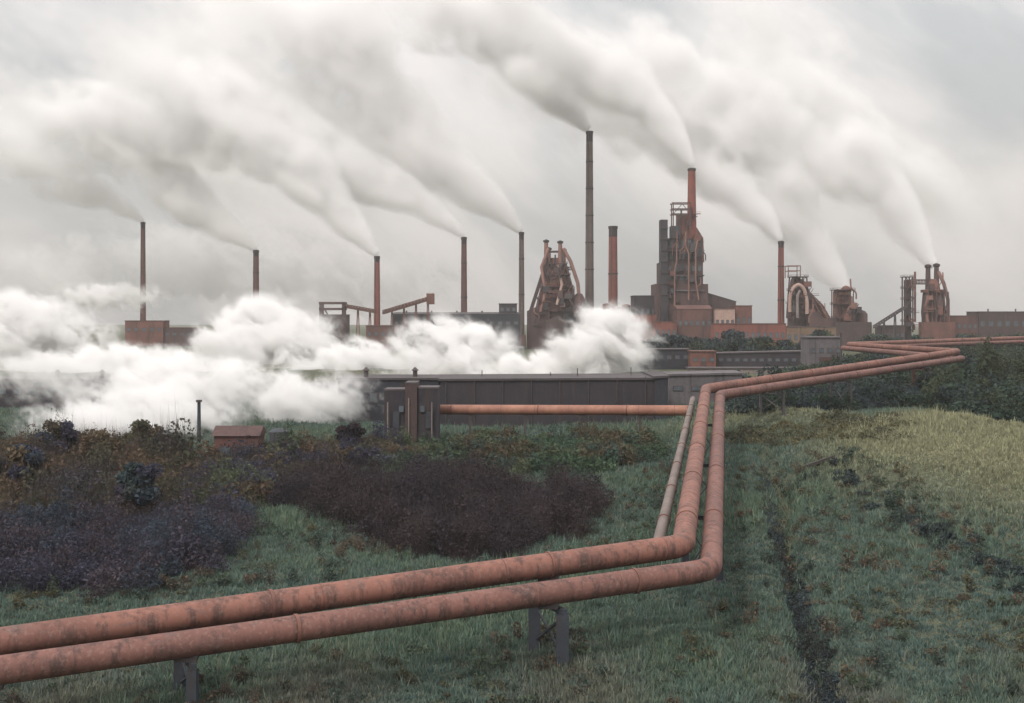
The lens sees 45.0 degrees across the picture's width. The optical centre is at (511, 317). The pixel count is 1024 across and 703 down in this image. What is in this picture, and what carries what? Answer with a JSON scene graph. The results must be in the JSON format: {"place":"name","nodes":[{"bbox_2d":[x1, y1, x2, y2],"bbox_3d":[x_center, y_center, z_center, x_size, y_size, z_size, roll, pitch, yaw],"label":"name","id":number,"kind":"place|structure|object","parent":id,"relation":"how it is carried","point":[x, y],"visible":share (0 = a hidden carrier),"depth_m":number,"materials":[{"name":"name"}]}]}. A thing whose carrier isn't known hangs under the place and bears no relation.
{"place":"outdoors","nodes":[
{"label":"outdoors","id":0,"kind":"place"},
{"bbox_2d":[0,325,1023,702],"bbox_3d":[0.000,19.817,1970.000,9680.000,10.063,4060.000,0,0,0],"label":"ground","id":1,"kind":"structure","parent":0,"point":[276,361],"depth_m":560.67,"materials":[{"name":"green plant"}]},
{"bbox_2d":[0,443,50,484],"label":"tree","id":2,"kind":"object","parent":1,"relation":"on","point":[31,455],"visible":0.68,"depth_m":152.23,"materials":[{"name":"brown plant"}]},
{"bbox_2d":[33,419,79,453],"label":"tree","id":3,"kind":"object","parent":1,"relation":"on","point":[70,433],"visible":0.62,"depth_m":182.43,"materials":[{"name":"purple plant"}]},
{"bbox_2d":[0,370,139,409],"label":"shed","id":4,"kind":"structure","parent":1,"relation":"on","point":[42,391],"depth_m":300.00,"materials":[{"name":"metal"}]},
{"bbox_2d":[77,429,122,467],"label":"tree","id":5,"kind":"object","parent":1,"relation":"on","point":[86,438],"visible":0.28,"depth_m":166.42,"materials":[{"name":"brown plant"}]},
{"bbox_2d":[0,391,213,517],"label":"scrub thicket","id":6,"kind":"object","parent":1,"relation":"on","point":[169,453],"visible":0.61,"depth_m":153.01,"materials":[{"name":"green plant"}]},
{"bbox_2d":[0,466,269,600],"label":"scrub thicket","id":7,"kind":"object","parent":1,"relation":"on","point":[106,547],"visible":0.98,"depth_m":112.33,"materials":[{"name":"purple plant"}]},
{"bbox_2d":[110,461,163,507],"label":"tree","id":8,"kind":"object","parent":1,"relation":"on","point":[146,475],"visible":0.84,"depth_m":136.56,"materials":[{"name":"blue plant"}]},
{"bbox_2d":[140,222,145,319],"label":"chimney","id":9,"kind":"object","parent":1,"relation":"on","point":[142,282],"visible":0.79,"depth_m":978.25,"materials":[{"name":"metal"}]},
{"bbox_2d":[122,419,164,448],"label":"tree","id":10,"kind":"object","parent":1,"relation":"on","point":[138,424],"visible":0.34,"depth_m":179.24,"materials":[{"name":"green plant"}]},
{"bbox_2d":[124,320,169,345],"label":"hall","id":11,"kind":"structure","parent":1,"relation":"on","point":[144,332],"depth_m":960.00,"materials":[{"name":"brick"}]},
{"bbox_2d":[164,327,203,345],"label":"hall","id":12,"kind":"structure","parent":1,"relation":"on","point":[183,336],"depth_m":962.00,"materials":[{"name":"metal"}]},
{"bbox_2d":[171,628,198,702],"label":"pipe support","id":13,"kind":"object","parent":1,"relation":"on","point":[190,675],"visible":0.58,"depth_m":70.20,"materials":[{"name":"grey metal"}]},
{"bbox_2d":[196,400,201,441],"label":"mast","id":14,"kind":"object","parent":1,"relation":"on","point":[198,414],"visible":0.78,"depth_m":220.74,"materials":[{"name":"grey metal"}]},
{"bbox_2d":[194,384,244,402],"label":"shed","id":15,"kind":"structure","parent":1,"relation":"on","point":[218,392],"depth_m":318.00,"materials":[{"name":"metal"}]},
{"bbox_2d":[211,426,266,456],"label":"hut","id":16,"kind":"object","parent":1,"relation":"on","point":[222,435],"visible":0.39,"depth_m":189.07,"materials":[{"name":"metal"}]},
{"bbox_2d":[251,250,260,346],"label":"chimney","id":17,"kind":"object","parent":1,"relation":"on","point":[255,339],"visible":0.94,"depth_m":937.85,"materials":[{"name":"grey metal"}]},
{"bbox_2d":[269,428,288,443],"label":"tank","id":18,"kind":"object","parent":1,"relation":"on","point":[273,432],"visible":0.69,"depth_m":206.66,"materials":[{"name":"grey metal"}]},
{"bbox_2d":[169,415,425,511],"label":"scrub thicket","id":19,"kind":"object","parent":1,"relation":"on","point":[248,472],"visible":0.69,"depth_m":176.93,"materials":[{"name":"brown plant"}]},
{"bbox_2d":[286,382,336,408],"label":"shed","id":20,"kind":"structure","parent":1,"relation":"on","point":[306,394],"depth_m":305.00,"materials":[{"name":"metal"}]},
{"bbox_2d":[319,302,346,349],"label":"gantry","id":21,"kind":"object","parent":1,"relation":"on","point":[321,324],"visible":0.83,"depth_m":849.25,"materials":[{"name":"brown metal"}]},
{"bbox_2d":[324,314,349,348],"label":"hall","id":22,"kind":"structure","parent":1,"relation":"on","point":[333,332],"depth_m":868.00,"materials":[{"name":"metal"}]},
{"bbox_2d":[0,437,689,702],"bbox_3d":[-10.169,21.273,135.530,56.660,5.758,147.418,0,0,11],"label":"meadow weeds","id":23,"kind":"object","parent":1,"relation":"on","point":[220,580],"visible":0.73,"depth_m":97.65,"materials":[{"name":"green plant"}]},
{"bbox_2d":[335,421,366,445],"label":"bush","id":24,"kind":"object","parent":1,"relation":"on","point":[353,426],"visible":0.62,"depth_m":195.85,"materials":[{"name":"grey plant"}]},
{"bbox_2d":[344,304,376,349],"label":"conveyor","id":25,"kind":"object","parent":1,"relation":"on","point":[348,306],"visible":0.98,"depth_m":853.65,"materials":[{"name":"brown metal"}]},
{"bbox_2d":[374,256,379,324],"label":"chimney","id":26,"kind":"object","parent":1,"relation":"on","point":[377,288],"visible":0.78,"depth_m":898.05,"materials":[{"name":"brown metal"}]},
{"bbox_2d":[365,325,401,349],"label":"hall","id":27,"kind":"structure","parent":1,"relation":"on","point":[383,337],"depth_m":840.00,"materials":[{"name":"brick"}]},
{"bbox_2d":[336,367,442,422],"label":"shed","id":28,"kind":"structure","parent":1,"relation":"on","point":[360,397],"depth_m":262.00,"materials":[{"name":"metal"}]},
{"bbox_2d":[341,393,348,402],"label":"window","id":29,"kind":"structure","parent":28,"relation":"in","point":[344,396],"depth_m":261.80,"materials":[{"name":"glass"}]},
{"bbox_2d":[355,393,362,402],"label":"window","id":30,"kind":"structure","parent":28,"relation":"in","point":[358,396],"depth_m":261.80,"materials":[{"name":"glass"}]},
{"bbox_2d":[370,393,377,402],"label":"window","id":31,"kind":"structure","parent":28,"relation":"in","point":[373,396],"depth_m":261.80,"materials":[{"name":"glass"}]},
{"bbox_2d":[382,293,434,349],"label":"conveyor","id":32,"kind":"object","parent":1,"relation":"on","point":[429,298],"visible":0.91,"depth_m":851.65,"materials":[{"name":"brown metal"}]},
{"bbox_2d":[384,381,439,443],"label":"valve house","id":33,"kind":"structure","parent":1,"relation":"on","point":[414,406],"depth_m":214.20,"materials":[{"name":"metal"}]},
{"bbox_2d":[393,412,399,427],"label":"door","id":34,"kind":"structure","parent":33,"relation":"in","point":[396,415],"depth_m":213.88,"materials":[{"name":"grey metal"}]},
{"bbox_2d":[426,412,430,427],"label":"door","id":35,"kind":"structure","parent":33,"relation":"in","point":[428,414],"depth_m":213.88,"materials":[{"name":"grey metal"}]},
{"bbox_2d":[263,428,622,562],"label":"scrub thicket","id":36,"kind":"object","parent":1,"relation":"on","point":[465,509],"visible":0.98,"depth_m":138.44,"materials":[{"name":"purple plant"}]},
{"bbox_2d":[393,311,519,349],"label":"hall","id":37,"kind":"structure","parent":1,"relation":"on","point":[457,330],"depth_m":860.00,"materials":[{"name":"metal"}]},
{"bbox_2d":[498,303,517,312],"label":"hall","id":38,"kind":"structure","parent":37,"relation":"on","point":[507,307],"depth_m":866.00,"materials":[{"name":"metal"}]},
{"bbox_2d":[461,237,466,311],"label":"chimney","id":39,"kind":"object","parent":1,"relation":"on","point":[463,274],"visible":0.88,"depth_m":928.03,"materials":[{"name":"metal"}]},
{"bbox_2d":[466,414,472,433],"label":"pipe prop","id":40,"kind":"object","parent":1,"relation":"on","point":[469,415],"visible":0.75,"depth_m":220.12,"materials":[{"name":"metal"}]},
{"bbox_2d":[440,404,687,415],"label":"branch pipe","id":41,"kind":"object","parent":40,"relation":"on","point":[654,410],"visible":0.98,"depth_m":214.87,"materials":[{"name":"metal"}]},
{"bbox_2d":[518,232,525,345],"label":"chimney","id":42,"kind":"object","parent":1,"relation":"on","point":[521,294],"visible":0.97,"depth_m":957.97,"materials":[{"name":"metal"}]},
{"bbox_2d":[377,419,674,476],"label":"hedge","id":43,"kind":"object","parent":1,"relation":"on","point":[593,449],"visible":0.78,"depth_m":186.00,"materials":[{"name":"green plant"}]},
{"bbox_2d":[438,373,654,426],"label":"long shed","id":44,"kind":"structure","parent":1,"relation":"on","point":[562,389],"depth_m":252.00,"materials":[{"name":"metal"}]},
{"bbox_2d":[528,575,568,668],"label":"pipe support","id":45,"kind":"object","parent":1,"relation":"on","point":[561,641],"visible":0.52,"depth_m":79.66,"materials":[{"name":"grey metal"}]},
{"bbox_2d":[527,239,584,348],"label":"blast furnace","id":46,"kind":"object","parent":1,"relation":"on","point":[555,318],"visible":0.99,"depth_m":875.17,"materials":[{"name":"metal"}]},
{"bbox_2d":[585,131,593,311],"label":"chimney","id":47,"kind":"object","parent":1,"relation":"on","point":[589,271],"visible":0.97,"depth_m":917.52,"materials":[{"name":"concrete"}]},
{"bbox_2d":[582,312,605,348],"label":"hall","id":48,"kind":"structure","parent":1,"relation":"on","point":[591,330],"depth_m":870.00,"materials":[{"name":"metal"}]},
{"bbox_2d":[602,303,610,312],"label":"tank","id":49,"kind":"object","parent":1,"relation":"on","point":[606,307],"visible":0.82,"depth_m":877.21,"materials":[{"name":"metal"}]},
{"bbox_2d":[608,226,617,312],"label":"chimney","id":50,"kind":"object","parent":1,"relation":"on","point":[613,284],"visible":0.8,"depth_m":897.06,"materials":[{"name":"brown metal"}]},
{"bbox_2d":[601,313,632,349],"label":"hall","id":51,"kind":"structure","parent":1,"relation":"on","point":[613,331],"depth_m":850.00,"materials":[{"name":"brick"}]},
{"bbox_2d":[621,304,629,312],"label":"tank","id":52,"kind":"object","parent":1,"relation":"on","point":[625,308],"visible":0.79,"depth_m":877.19,"materials":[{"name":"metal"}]},
{"bbox_2d":[617,344,641,362],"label":"belt tree","id":53,"kind":"object","parent":1,"relation":"on","point":[630,350],"visible":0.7,"depth_m":567.25,"materials":[{"name":"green plant"}]},
{"bbox_2d":[618,339,643,346],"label":"belt tree","id":54,"kind":"object","parent":1,"relation":"on","point":[634,342],"visible":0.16,"depth_m":629.06,"materials":[{"name":"plant"}]},
{"bbox_2d":[627,314,656,343],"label":"hall","id":55,"kind":"structure","parent":1,"relation":"on","point":[639,326],"depth_m":815.00,"materials":[{"name":"red brick"}]},
{"bbox_2d":[630,295,653,313],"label":"hall","id":56,"kind":"structure","parent":1,"relation":"on","point":[642,304],"depth_m":846.00,"materials":[{"name":"metal"}]},
{"bbox_2d":[640,334,670,346],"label":"belt tree","id":57,"kind":"object","parent":1,"relation":"on","point":[652,341],"visible":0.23,"depth_m":604.58,"materials":[{"name":"green plant"}]},
{"bbox_2d":[642,371,669,420],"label":"shed bay","id":58,"kind":"object","parent":1,"relation":"on","point":[661,388],"visible":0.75,"depth_m":251.00,"materials":[{"name":"grey metal"}]},
{"bbox_2d":[636,348,690,369],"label":"shed","id":59,"kind":"structure","parent":1,"relation":"on","point":[661,358],"depth_m":470.00,"materials":[{"name":"metal"}]},
{"bbox_2d":[652,321,677,337],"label":"hall","id":60,"kind":"structure","parent":1,"relation":"on","point":[669,328],"depth_m":800.00,"materials":[{"name":"red brick"}]},
{"bbox_2d":[649,332,690,347],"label":"belt tree","id":61,"kind":"object","parent":1,"relation":"on","point":[674,341],"visible":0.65,"depth_m":563.57,"materials":[{"name":"green plant"}]},
{"bbox_2d":[651,168,707,320],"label":"processing tower","id":62,"kind":"structure","parent":1,"relation":"on","point":[680,275],"depth_m":839.20,"materials":[{"name":"brown metal"}]},
{"bbox_2d":[673,305,711,340],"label":"hall","id":63,"kind":"structure","parent":1,"relation":"on","point":[694,321],"depth_m":812.00,"materials":[{"name":"brick"}]},
{"bbox_2d":[684,336,710,346],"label":"belt tree","id":64,"kind":"object","parent":1,"relation":"on","point":[697,341],"visible":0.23,"depth_m":603.20,"materials":[{"name":"green plant"}]},
{"bbox_2d":[687,350,716,366],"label":"shed","id":65,"kind":"structure","parent":1,"relation":"on","point":[701,358],"depth_m":462.00,"materials":[{"name":"brick"}]},
{"bbox_2d":[662,370,743,404],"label":"concrete block","id":66,"kind":"structure","parent":1,"relation":"on","point":[684,386],"depth_m":275.00,"materials":[{"name":"concrete"}]},
{"bbox_2d":[682,515,724,582],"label":"pipe support","id":67,"kind":"object","parent":1,"relation":"on","point":[719,577],"visible":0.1,"depth_m":107.26,"materials":[{"name":"grey metal"}]},
{"bbox_2d":[0,336,1023,654],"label":"gas pipe","id":68,"kind":"object","parent":67,"relation":"on","point":[180,616],"visible":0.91,"depth_m":79.45,"materials":[{"name":"metal"}]},
{"bbox_2d":[653,396,695,537],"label":"service pipe","id":69,"kind":"object","parent":68,"relation":"attached to","point":[663,521],"visible":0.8,"depth_m":122.46,"materials":[{"name":"metal"}]},
{"bbox_2d":[699,337,719,343],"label":"belt tree","id":70,"kind":"object","parent":1,"relation":"on","point":[713,340],"visible":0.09,"depth_m":617.32,"materials":[{"name":"green plant"}]},
{"bbox_2d":[699,343,729,351],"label":"belt tree","id":71,"kind":"object","parent":1,"relation":"on","point":[717,347],"visible":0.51,"depth_m":561.14,"materials":[{"name":"green plant"}]},
{"bbox_2d":[708,293,736,307],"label":"hall","id":72,"kind":"structure","parent":1,"relation":"on","point":[715,301],"depth_m":846.00,"materials":[{"name":"metal"}]},
{"bbox_2d":[712,308,735,322],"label":"hall","id":73,"kind":"structure","parent":1,"relation":"on","point":[723,315],"depth_m":808.00,"materials":[{"name":"metal"}]},
{"bbox_2d":[717,328,744,341],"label":"belt tree","id":74,"kind":"object","parent":1,"relation":"on","point":[732,333],"visible":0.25,"depth_m":628.12,"materials":[{"name":"green plant"}]},
{"bbox_2d":[718,336,752,350],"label":"belt tree","id":75,"kind":"object","parent":1,"relation":"on","point":[735,344],"visible":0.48,"depth_m":578.11,"materials":[{"name":"green plant"}]},
{"bbox_2d":[685,367,796,373],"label":"building","id":76,"kind":"structure","parent":1,"relation":"on","point":[749,369],"depth_m":430.00,"materials":[{"name":"metal"}]},
{"bbox_2d":[731,305,752,322],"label":"hall","id":77,"kind":"structure","parent":1,"relation":"on","point":[743,313],"depth_m":812.00,"materials":[{"name":"metal"}]},
{"bbox_2d":[710,323,786,345],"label":"hall","id":78,"kind":"structure","parent":1,"relation":"on","point":[775,331],"depth_m":780.00,"materials":[{"name":"red brick"}]},
{"bbox_2d":[741,345,766,350],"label":"belt tree","id":79,"kind":"object","parent":1,"relation":"on","point":[753,348],"visible":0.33,"depth_m":559.85,"materials":[{"name":"green plant"}]},
{"bbox_2d":[716,350,800,366],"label":"shed","id":80,"kind":"structure","parent":1,"relation":"on","point":[782,358],"depth_m":468.00,"materials":[{"name":"metal"}]},
{"bbox_2d":[743,336,784,350],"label":"belt tree","id":81,"kind":"object","parent":1,"relation":"on","point":[765,341],"visible":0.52,"depth_m":563.72,"materials":[{"name":"green plant"}]},
{"bbox_2d":[759,391,785,414],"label":"pipe support","id":82,"kind":"object","parent":1,"relation":"on","point":[783,402],"visible":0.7,"depth_m":219.12,"materials":[{"name":"metal"}]},
{"bbox_2d":[777,241,784,322],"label":"chimney","id":83,"kind":"object","parent":1,"relation":"on","point":[780,299],"visible":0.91,"depth_m":878.09,"materials":[{"name":"metal"}]},
{"bbox_2d":[773,339,794,346],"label":"belt tree","id":84,"kind":"object","parent":1,"relation":"on","point":[786,342],"visible":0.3,"depth_m":618.76,"materials":[{"name":"green plant"}]},
{"bbox_2d":[758,476,849,702],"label":"ditch weeds","id":85,"kind":"object","parent":1,"relation":"on","point":[800,614],"visible":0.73,"depth_m":90.95,"materials":[{"name":"green plant"}]},
{"bbox_2d":[785,265,837,325],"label":"blast furnace","id":86,"kind":"object","parent":1,"relation":"on","point":[805,306],"visible":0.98,"depth_m":862.66,"materials":[{"name":"metal"}]},
{"bbox_2d":[786,326,836,344],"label":"hall","id":87,"kind":"structure","parent":1,"relation":"on","point":[793,333],"depth_m":780.00,"materials":[{"name":"metal"}]},
{"bbox_2d":[712,371,922,414],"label":"scrub thicket","id":88,"kind":"object","parent":1,"relation":"on","point":[875,393],"visible":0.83,"depth_m":257.73,"materials":[{"name":"green plant"}]},
{"bbox_2d":[803,455,834,467],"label":"timber beam","id":89,"kind":"structure","parent":1,"relation":"on","point":[825,459],"depth_m":161.93,"materials":[{"name":"grey wood"}]},
{"bbox_2d":[725,409,915,446],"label":"scrub thicket","id":90,"kind":"object","parent":1,"relation":"on","point":[840,423],"visible":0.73,"depth_m":193.17,"materials":[{"name":"green plant"}]},
{"bbox_2d":[799,336,842,366],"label":"pump house","id":91,"kind":"structure","parent":1,"relation":"on","point":[815,349],"depth_m":415.00,"materials":[{"name":"concrete"}]},
{"bbox_2d":[810,329,833,335],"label":"belt tree","id":92,"kind":"object","parent":1,"relation":"on","point":[815,332],"visible":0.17,"depth_m":572.25,"materials":[{"name":"green plant"}]},
{"bbox_2d":[653,444,1023,702],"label":"meadow weeds","id":93,"kind":"object","parent":1,"relation":"on","point":[894,526],"visible":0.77,"depth_m":99.55,"materials":[{"name":"green plant"}]},
{"bbox_2d":[830,380,852,409],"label":"pipe support","id":94,"kind":"object","parent":1,"relation":"on","point":[849,387],"visible":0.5,"depth_m":247.66,"materials":[{"name":"metal"}]},
{"bbox_2d":[830,279,871,345],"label":"blast furnace","id":95,"kind":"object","parent":1,"relation":"on","point":[852,324],"depth_m":857.42,"materials":[{"name":"brown metal"}]},
{"bbox_2d":[725,346,1019,403],"bbox_3d":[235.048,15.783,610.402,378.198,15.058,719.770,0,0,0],"label":"scrub thicket","id":96,"kind":"object","parent":1,"relation":"on","point":[864,357],"visible":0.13,"depth_m":360.96,"materials":[{"name":"green plant"}]},
{"bbox_2d":[868,334,891,340],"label":"tree","id":97,"kind":"object","parent":1,"relation":"on","point":[883,337],"visible":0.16,"depth_m":708.71,"materials":[{"name":"green plant"}]},
{"bbox_2d":[873,306,904,336],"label":"conveyor","id":98,"kind":"object","parent":1,"relation":"on","point":[895,313],"visible":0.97,"depth_m":867.65,"materials":[{"name":"metal"}]},
{"bbox_2d":[875,325,905,339],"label":"hall","id":99,"kind":"structure","parent":1,"relation":"on","point":[889,330],"depth_m":870.00,"materials":[{"name":"metal"}]},
{"bbox_2d":[912,360,929,384],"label":"pipe support","id":100,"kind":"object","parent":1,"relation":"on","point":[914,374],"visible":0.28,"depth_m":293.81,"materials":[{"name":"metal"}]},
{"bbox_2d":[0,340,1023,684],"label":"gas pipe","id":101,"kind":"object","parent":100,"relation":"on","point":[84,658],"visible":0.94,"depth_m":76.16,"materials":[{"name":"metal"}]},
{"bbox_2d":[829,452,1023,593],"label":"ditch weeds","id":102,"kind":"object","parent":1,"relation":"on","point":[924,528],"visible":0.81,"depth_m":119.56,"materials":[{"name":"green plant"}]},
{"bbox_2d":[900,263,954,339],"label":"blast furnace","id":103,"kind":"object","parent":1,"relation":"on","point":[935,322],"visible":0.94,"depth_m":873.30,"materials":[{"name":"metal"}]},
{"bbox_2d":[902,329,1023,421],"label":"wood","id":104,"kind":"object","parent":1,"relation":"on","point":[949,389],"visible":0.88,"depth_m":254.88,"materials":[{"name":"green plant"}]},
{"bbox_2d":[950,315,978,336],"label":"hall","id":105,"kind":"structure","parent":1,"relation":"on","point":[967,324],"depth_m":905.00,"materials":[{"name":"brick"}]},
{"bbox_2d":[960,333,986,348],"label":"tree","id":106,"kind":"object","parent":1,"relation":"on","point":[972,335],"visible":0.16,"depth_m":723.85,"materials":[{"name":"green plant"}]},
{"bbox_2d":[966,309,1023,336],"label":"hall","id":107,"kind":"structure","parent":1,"relation":"on","point":[1008,323],"depth_m":905.00,"materials":[{"name":"metal"}]},
{"bbox_2d":[0,0,1023,324],"label":"sky","id":108,"kind":"structure","parent":0,"point":[880,141],"materials":[{"name":"grey"}]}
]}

